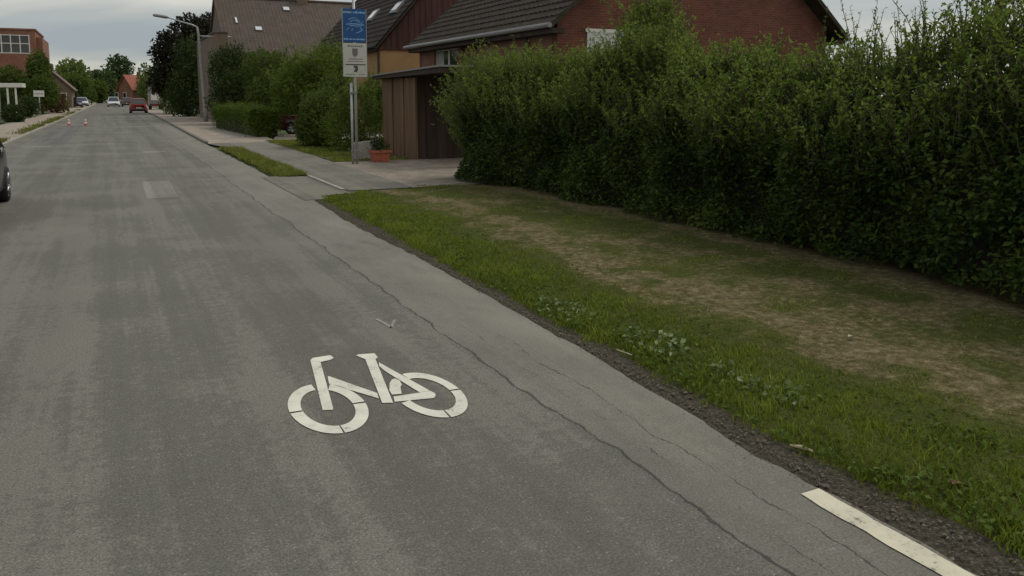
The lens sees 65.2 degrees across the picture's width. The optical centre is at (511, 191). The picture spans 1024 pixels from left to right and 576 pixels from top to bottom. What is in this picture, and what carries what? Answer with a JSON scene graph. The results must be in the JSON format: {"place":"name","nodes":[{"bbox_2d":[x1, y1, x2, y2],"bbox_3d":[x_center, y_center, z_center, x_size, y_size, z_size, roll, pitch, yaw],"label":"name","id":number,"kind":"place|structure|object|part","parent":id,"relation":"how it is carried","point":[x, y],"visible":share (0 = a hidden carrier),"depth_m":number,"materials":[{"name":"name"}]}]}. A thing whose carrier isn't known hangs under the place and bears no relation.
{"place":"outdoors","nodes":[
{"label":"outdoors","id":0,"kind":"place"},
{"bbox_2d":[0,110,53,122],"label":"lawn","id":1,"kind":"structure","parent":0,"point":[34,115],"depth_m":69.82,"materials":[{"name":"green plant"}]},
{"bbox_2d":[0,104,26,121],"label":"round bush","id":2,"kind":"object","parent":1,"relation":"on","point":[7,114],"visible":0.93,"depth_m":52.29,"materials":[{"name":"green plant"}]},
{"bbox_2d":[0,83,26,119],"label":"white porch","id":3,"kind":"object","parent":1,"relation":"on","point":[12,85],"visible":0.65,"depth_m":57.65,"materials":[{"name":"paint"}]},
{"bbox_2d":[0,88,41,118],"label":"dark shrub","id":4,"kind":"object","parent":1,"relation":"on","point":[29,101],"visible":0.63,"depth_m":64.15,"materials":[{"name":"green plant"}]},
{"bbox_2d":[0,48,56,99],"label":"garden tree","id":5,"kind":"object","parent":1,"relation":"on","point":[33,66],"visible":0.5,"depth_m":76.92,"materials":[{"name":"green plant"}]},
{"bbox_2d":[33,91,43,114],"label":"notice board","id":6,"kind":"object","parent":1,"relation":"on","point":[39,94],"visible":0.92,"depth_m":72.05,"materials":[{"name":"white paint"}]},
{"bbox_2d":[21,72,62,114],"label":"garden shrub","id":7,"kind":"object","parent":1,"relation":"on","point":[47,99],"visible":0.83,"depth_m":75.13,"materials":[{"name":"green plant"}]},
{"bbox_2d":[0,102,96,142],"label":"pavement","id":8,"kind":"structure","parent":0,"point":[8,127],"depth_m":50.11,"materials":[{"name":"grey concrete"}]},
{"bbox_2d":[0,109,80,142],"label":"grass","id":9,"kind":"structure","parent":8,"relation":"on","point":[37,125],"depth_m":44.57,"materials":[{"name":"green plant"}]},
{"bbox_2d":[73,97,83,106],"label":"parked car","id":10,"kind":"object","parent":8,"relation":"on","point":[77,102],"visible":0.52,"depth_m":116.06,"materials":[{"name":"black paint"}]},
{"bbox_2d":[80,97,89,105],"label":"parked car","id":11,"kind":"object","parent":8,"relation":"on","point":[85,102],"visible":0.48,"depth_m":130.73,"materials":[{"name":"white paint"}]},
{"bbox_2d":[148,87,162,109],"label":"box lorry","id":12,"kind":"object","parent":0,"point":[152,100],"visible":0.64,"depth_m":101.84,"materials":[{"name":"metal"}]},
{"bbox_2d":[151,94,158,99],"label":"rear door","id":13,"kind":"structure","parent":12,"relation":"in","point":[153,97],"depth_m":101.75,"materials":[{"name":"white paint"}]},
{"bbox_2d":[148,107,272,142],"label":"pavement","id":14,"kind":"structure","parent":0,"point":[202,129],"depth_m":41.83,"materials":[{"name":"grey concrete"}]},
{"bbox_2d":[0,100,489,188],"bbox_3d":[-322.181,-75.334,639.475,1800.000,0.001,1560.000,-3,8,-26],"label":"ground","id":15,"kind":"structure","parent":0,"point":[235,157],"depth_m":29.65,"materials":[{"name":"green plant"}]},
{"bbox_2d":[0,28,49,111],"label":"glazed brick building","id":16,"kind":"structure","parent":15,"relation":"on","point":[17,45],"depth_m":84.59,"materials":[{"name":"red brick"}]},
{"bbox_2d":[0,34,30,53],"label":"window","id":17,"kind":"structure","parent":16,"relation":"in","point":[9,43],"depth_m":84.42,"materials":[{"name":"grey glass"}]},
{"bbox_2d":[2,103,95,146],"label":"kerb","id":18,"kind":"structure","parent":15,"relation":"on","point":[13,140],"depth_m":39.79,"materials":[{"name":"concrete"}]},
{"bbox_2d":[43,90,70,112],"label":"rusty shrub","id":19,"kind":"object","parent":15,"relation":"on","point":[58,107],"visible":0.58,"depth_m":79.62,"materials":[{"name":"brown plant"}]},
{"bbox_2d":[50,64,77,108],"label":"house","id":20,"kind":"structure","parent":15,"relation":"on","point":[69,89],"depth_m":111.31,"materials":[{"name":"beige brick"}]},
{"bbox_2d":[54,57,94,87],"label":"lime tree","id":21,"kind":"object","parent":15,"relation":"on","point":[70,66],"visible":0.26,"depth_m":175.72,"materials":[{"name":"green plant"}]},
{"bbox_2d":[63,72,91,96],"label":"distant tree","id":22,"kind":"object","parent":15,"relation":"on","point":[79,82],"visible":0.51,"depth_m":150.87,"materials":[{"name":"green plant"}]},
{"bbox_2d":[83,87,98,104],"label":"garden shrub","id":23,"kind":"object","parent":15,"relation":"on","point":[88,95],"visible":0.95,"depth_m":144.51,"materials":[{"name":"green plant"}]},
{"bbox_2d":[92,78,109,102],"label":"distant tree","id":24,"kind":"object","parent":15,"relation":"on","point":[100,87],"visible":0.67,"depth_m":188.72,"materials":[{"name":"green plant"}]},
{"bbox_2d":[90,66,118,102],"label":"distant tree","id":25,"kind":"object","parent":15,"relation":"on","point":[110,80],"visible":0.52,"depth_m":206.02,"materials":[{"name":"green plant"}]},
{"bbox_2d":[103,53,135,98],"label":"round tree","id":26,"kind":"object","parent":15,"relation":"on","point":[123,62],"visible":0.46,"depth_m":233.63,"materials":[{"name":"green plant"}]},
{"bbox_2d":[115,72,146,103],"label":"red roofed house","id":27,"kind":"structure","parent":15,"relation":"on","point":[127,85],"depth_m":180.19,"materials":[{"name":"brick"}]},
{"bbox_2d":[135,62,151,104],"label":"slender tree","id":28,"kind":"object","parent":15,"relation":"on","point":[144,91],"visible":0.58,"depth_m":152.53,"materials":[{"name":"green plant"}]},
{"bbox_2d":[157,85,181,113],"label":"round bush","id":29,"kind":"object","parent":15,"relation":"on","point":[166,111],"visible":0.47,"depth_m":76.53,"materials":[{"name":"green plant"}]},
{"bbox_2d":[144,11,210,113],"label":"copper beech","id":30,"kind":"object","parent":15,"relation":"on","point":[156,82],"visible":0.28,"depth_m":77.42,"materials":[{"name":"green plant"}]},
{"bbox_2d":[148,112,207,144],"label":"kerb","id":31,"kind":"structure","parent":15,"relation":"on","point":[192,135],"depth_m":40.51,"materials":[{"name":"concrete"}]},
{"bbox_2d":[165,34,199,116],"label":"dense shrub","id":32,"kind":"object","parent":15,"relation":"on","point":[187,82],"visible":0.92,"depth_m":68.92,"materials":[{"name":"green plant"}]},
{"bbox_2d":[153,14,230,121],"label":"street lamp","id":33,"kind":"object","parent":15,"relation":"on","point":[205,114],"visible":0.89,"depth_m":55.55,"materials":[{"name":"metal"}]},
{"bbox_2d":[195,31,228,120],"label":"brick annexe","id":34,"kind":"structure","parent":15,"relation":"on","point":[215,41],"depth_m":60.27,"materials":[{"name":"brick"}]},
{"bbox_2d":[203,39,259,113],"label":"broad shrub","id":35,"kind":"object","parent":15,"relation":"on","point":[226,82],"visible":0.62,"depth_m":50.21,"materials":[{"name":"green plant"}]},
{"bbox_2d":[210,100,282,137],"bbox_3d":[-13.667,-3.810,40.519,1.880,1.687,12.178,-3,8,-26],"label":"clipped hedge","id":36,"kind":"object","parent":15,"relation":"on","point":[255,120],"visible":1,"depth_m":36.43,"materials":[{"name":"green plant"}]},
{"bbox_2d":[237,42,300,111],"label":"broad shrub","id":37,"kind":"object","parent":15,"relation":"on","point":[259,86],"visible":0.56,"depth_m":46.62,"materials":[{"name":"green plant"}]},
{"bbox_2d":[238,147,344,189],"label":"kerb","id":38,"kind":"structure","parent":15,"relation":"on","point":[326,182],"depth_m":16.81,"materials":[{"name":"concrete"}]},
{"bbox_2d":[266,29,358,117],"bbox_3d":[-9.175,-4.881,36.343,5.168,4.879,3.061,3,7,21],"label":"bright shrub","id":39,"kind":"object","parent":15,"relation":"on","point":[309,69],"visible":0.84,"depth_m":35.65,"materials":[{"name":"green plant"}]},
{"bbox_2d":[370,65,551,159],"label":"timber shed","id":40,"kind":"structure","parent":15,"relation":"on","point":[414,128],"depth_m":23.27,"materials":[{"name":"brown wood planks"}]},
{"bbox_2d":[427,90,454,158],"bbox_3d":[-2.054,-1.967,23.245,0.850,1.970,0.099,-3,8,-26],"label":"door","id":41,"kind":"structure","parent":40,"relation":"in","point":[440,144],"depth_m":23.23,"materials":[{"name":"wood"}]},
{"bbox_2d":[600,0,708,74],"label":"tall shrub","id":42,"kind":"object","parent":15,"relation":"on","point":[648,10],"visible":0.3,"depth_m":14.08,"materials":[{"name":"green plant"}]},
{"bbox_2d":[429,0,1023,304],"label":"hedge","id":43,"kind":"object","parent":15,"relation":"on","point":[921,169],"visible":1,"depth_m":9.54,"materials":[{"name":"green plant"}]},
{"bbox_2d":[941,0,1022,21],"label":"dark tree","id":44,"kind":"object","parent":15,"relation":"on","point":[993,5],"visible":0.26,"depth_m":20.87,"materials":[{"name":"green plant"}]},
{"bbox_2d":[219,145,308,176],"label":"grass","id":45,"kind":"structure","parent":0,"point":[267,164],"depth_m":21.14,"materials":[{"name":"green plant"}]},
{"bbox_2d":[209,0,351,105],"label":"barn","id":46,"kind":"structure","parent":0,"point":[273,25],"depth_m":60.78,"materials":[{"name":"tile"}]},
{"bbox_2d":[210,142,410,190],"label":"pavement","id":47,"kind":"structure","parent":0,"point":[345,177],"depth_m":20.12,"materials":[{"name":"concrete"}]},
{"bbox_2d":[342,0,367,163],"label":"street sign","id":48,"kind":"object","parent":47,"relation":"on","point":[354,30],"visible":0.98,"depth_m":21.16,"materials":[{"name":"metal"}]},
{"bbox_2d":[274,133,382,139],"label":"side driveway","id":49,"kind":"structure","parent":0,"point":[288,136],"depth_m":35.81,"materials":[{"name":"grey concrete"}]},
{"bbox_2d":[278,106,358,133],"bbox_3d":[-9.492,-3.597,39.158,4.060,1.450,2.060,-2,7,-16],"label":"parked car","id":50,"kind":"object","parent":49,"relation":"on","point":[287,124],"visible":0.28,"depth_m":38.00,"materials":[{"name":"black paint"}]},
{"bbox_2d":[262,175,398,199],"bbox_3d":[-3.650,-0.158,16.669,2.300,0.001,4.500,-3,8,-26],"label":"driveway apron","id":51,"kind":"object","parent":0,"point":[305,187],"visible":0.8,"depth_m":16.11,"materials":[{"name":"concrete"}]},
{"bbox_2d":[265,138,410,161],"bbox_3d":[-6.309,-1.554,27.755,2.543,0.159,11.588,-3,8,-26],"label":"grass","id":52,"kind":"structure","parent":0,"point":[320,151],"depth_m":25.95,"materials":[{"name":"green plant"}]},
{"bbox_2d":[293,69,352,146],"bbox_3d":[-6.630,-2.996,28.732,2.485,2.968,3.232,-3,8,-26],"label":"round bush","id":53,"kind":"object","parent":52,"relation":"on","point":[316,109],"visible":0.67,"depth_m":28.16,"materials":[{"name":"green plant"}]},
{"bbox_2d":[318,80,382,150],"bbox_3d":[-5.163,-2.463,26.386,2.413,2.481,1.771,-3,8,-26],"label":"bright shrub","id":54,"kind":"object","parent":52,"relation":"on","point":[367,122],"visible":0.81,"depth_m":26.19,"materials":[{"name":"green plant"}]},
{"bbox_2d":[354,134,379,158],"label":"concrete block","id":55,"kind":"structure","parent":52,"relation":"on","point":[363,153],"depth_m":23.04,"materials":[{"name":"white paint"}]},
{"bbox_2d":[308,0,457,132],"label":"ochre house","id":56,"kind":"structure","parent":0,"point":[393,27],"depth_m":39.87,"materials":[{"name":"ochre plaster"},{"name":"dark roof tile"}]},
{"bbox_2d":[335,158,502,187],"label":"driveway","id":57,"kind":"structure","parent":0,"point":[412,173],"depth_m":19.62,"materials":[{"name":"grey concrete"}]},
{"bbox_2d":[366,136,391,161],"bbox_3d":[-3.716,-1.209,22.269,0.735,0.720,0.673,-3,8,-26],"label":"plant trough","id":58,"kind":"object","parent":57,"relation":"on","point":[381,154],"visible":1,"depth_m":22.13,"materials":[{"name":"ceramic"}]},
{"bbox_2d":[360,67,382,137],"bbox_3d":[-5.014,-3.075,29.192,1.280,3.008,1.666,-3,8,-26],"label":"climbing shrub","id":59,"kind":"object","parent":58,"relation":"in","point":[370,80],"visible":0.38,"depth_m":28.91,"materials":[{"name":"green plant"}]},
{"bbox_2d":[0,101,978,575],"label":"road","id":60,"kind":"structure","parent":0,"point":[156,357],"depth_m":4.57,"materials":[{"name":"grey asphalt"}]},
{"bbox_2d":[0,140,10,200],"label":"parked car","id":61,"kind":"object","parent":60,"relation":"on","point":[5,187],"visible":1,"depth_m":13.85,"materials":[{"name":"black paint"}]},
{"bbox_2d":[30,126,81,142],"bbox_3d":[-22.551,-2.983,40.085,1.400,0.001,20.000,-3,8,-26],"label":"asphalt patch","id":62,"kind":"object","parent":60,"relation":"on","point":[64,134],"visible":1,"depth_m":37.06,"materials":[{"name":"grey asphalt"}]},
{"bbox_2d":[106,97,120,106],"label":"oncoming car","id":63,"kind":"object","parent":60,"relation":"on","point":[113,101],"visible":1,"depth_m":129.74,"materials":[{"name":"white paint"}]},
{"bbox_2d":[121,97,131,106],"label":"distant car","id":64,"kind":"object","parent":60,"relation":"on","point":[125,100],"visible":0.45,"depth_m":132.76,"materials":[{"name":"grey paint"}]},
{"bbox_2d":[127,98,147,112],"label":"hatchback","id":65,"kind":"object","parent":60,"relation":"on","point":[138,104],"visible":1,"depth_m":83.22,"materials":[{"name":"red paint"}]},
{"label":"rear window","id":66,"kind":"part","parent":65,"relation":"part of","materials":[{"name":"grey glass"}]},
{"bbox_2d":[120,126,162,126],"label":"asphalt patch","id":67,"kind":"object","parent":60,"relation":"on","point":[141,126],"visible":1,"depth_m":47.77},
{"bbox_2d":[143,151,165,152],"bbox_3d":[-11.792,-1.329,26.391,0.700,0.001,0.700,-3,8,-26],"label":"asphalt patch","id":68,"kind":"object","parent":60,"relation":"on","point":[152,151],"visible":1,"depth_m":26.50,"materials":[{"name":"grey asphalt"}]},
{"bbox_2d":[142,180,177,198],"bbox_3d":[-7.026,-0.066,15.937,0.560,0.001,3.200,-3,8,-26],"label":"asphalt patch","id":69,"kind":"object","parent":60,"relation":"on","point":[158,189],"visible":1,"depth_m":15.80,"materials":[{"name":"grey asphalt"}]},
{"bbox_2d":[288,353,467,432],"bbox_3d":[-0.940,1.240,5.117,1.035,0.001,1.417,-3,8,-26],"label":"bicycle symbol","id":70,"kind":"object","parent":60,"relation":"on","point":[359,419],"visible":1,"depth_m":4.97,"materials":[{"name":"white paint"}]},
{"bbox_2d":[376,319,395,326],"bbox_3d":[-1.006,1.067,6.556,0.155,0.001,0.293,-3,8,-26],"label":"chalk mark","id":71,"kind":"object","parent":60,"relation":"on","point":[392,323],"visible":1,"depth_m":6.52,"materials":[{"name":"white paint"}]},
{"bbox_2d":[801,488,974,575],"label":"edge line","id":72,"kind":"object","parent":60,"relation":"on","point":[919,553],"visible":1,"depth_m":3.38,"materials":[{"name":"paint"}]},
{"bbox_2d":[0,0,1023,95],"label":"sky","id":73,"kind":"structure","parent":0,"point":[89,31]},
{"bbox_2d":[403,0,848,83],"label":"brick house","id":74,"kind":"structure","parent":0,"point":[452,31],"depth_m":25.96,"materials":[{"name":"red brick"}]},
{"bbox_2d":[436,48,457,64],"bbox_3d":[-2.377,-4.654,30.525,0.070,1.620,2.589,-3,8,-26],"label":"window","id":75,"kind":"structure","parent":74,"relation":"in","point":[443,57],"depth_m":30.64,"materials":[{"name":"grey glass"}]},
{"bbox_2d":[585,28,622,52],"bbox_3d":[2.773,-3.997,23.637,1.420,1.596,0.047,-3,8,-26],"label":"window","id":76,"kind":"structure","parent":74,"relation":"in","point":[611,31],"depth_m":23.46,"materials":[{"name":"white glass"}]},
{"bbox_2d":[269,176,1023,575],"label":"gravel strip","id":77,"kind":"object","parent":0,"point":[985,544],"visible":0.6,"depth_m":4.01,"materials":[{"name":"grey gravel"}]},
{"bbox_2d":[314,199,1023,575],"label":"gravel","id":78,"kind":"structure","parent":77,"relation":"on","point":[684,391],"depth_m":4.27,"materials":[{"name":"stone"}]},
{"bbox_2d":[790,444,812,452],"bbox_3d":[1.522,1.340,4.201,0.122,0.022,0.023,6,9,39],"label":"stick","id":79,"kind":"object","parent":77,"relation":"on","point":[799,446],"visible":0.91,"depth_m":4.20,"materials":[{"name":"brown wood"}]},
{"bbox_2d":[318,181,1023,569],"bbox_3d":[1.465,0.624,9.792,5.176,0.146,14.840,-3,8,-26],"label":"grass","id":80,"kind":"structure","parent":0,"point":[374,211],"depth_m":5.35,"materials":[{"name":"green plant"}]},
{"bbox_2d":[328,182,1023,554],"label":"verge soil","id":81,"kind":"structure","parent":0,"point":[884,316],"depth_m":6.87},
{"bbox_2d":[535,294,596,319],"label":"weed","id":82,"kind":"object","parent":81,"relation":"on","point":[566,302],"visible":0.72,"depth_m":6.81,"materials":[{"name":"green plant"}]},
{"bbox_2d":[619,324,688,357],"bbox_3d":[1.036,1.097,5.892,0.406,0.152,0.687,-3,8,-26],"label":"weed","id":83,"kind":"object","parent":81,"relation":"on","point":[673,341],"visible":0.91,"depth_m":5.86,"materials":[{"name":"green plant"}]},
{"bbox_2d":[326,195,1023,548],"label":"ground cover","id":84,"kind":"object","parent":81,"relation":"on","point":[943,505],"visible":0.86,"depth_m":5.04,"materials":[{"name":"green plant"}]},
{"bbox_2d":[406,187,1023,465],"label":"dead stalks","id":85,"kind":"object","parent":81,"relation":"on","point":[773,297],"visible":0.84,"depth_m":7.12,"materials":[{"name":"beige plant"}]},
{"bbox_2d":[710,359,761,383],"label":"weed","id":86,"kind":"object","parent":81,"relation":"on","point":[740,378],"visible":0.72,"depth_m":5.19,"materials":[{"name":"green plant"}]},
{"bbox_2d":[743,373,809,406],"bbox_3d":[1.609,1.212,4.867,0.274,0.162,0.472,-3,8,-26],"label":"weed","id":87,"kind":"object","parent":81,"relation":"on","point":[788,382],"visible":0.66,"depth_m":4.84,"materials":[{"name":"green plant"}]},
{"bbox_2d":[951,479,961,484],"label":"fallen leaf","id":88,"kind":"object","parent":81,"relation":"on","point":[953,481],"visible":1,"depth_m":3.76,"materials":[{"name":"brown plant"}]},
{"bbox_2d":[926,414,1000,447],"bbox_3d":[2.427,1.292,4.298,0.222,0.110,0.385,-3,8,-26],"label":"weed","id":89,"kind":"object","parent":81,"relation":"on","point":[964,434],"visible":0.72,"depth_m":4.25,"materials":[{"name":"green plant"}]}
]}

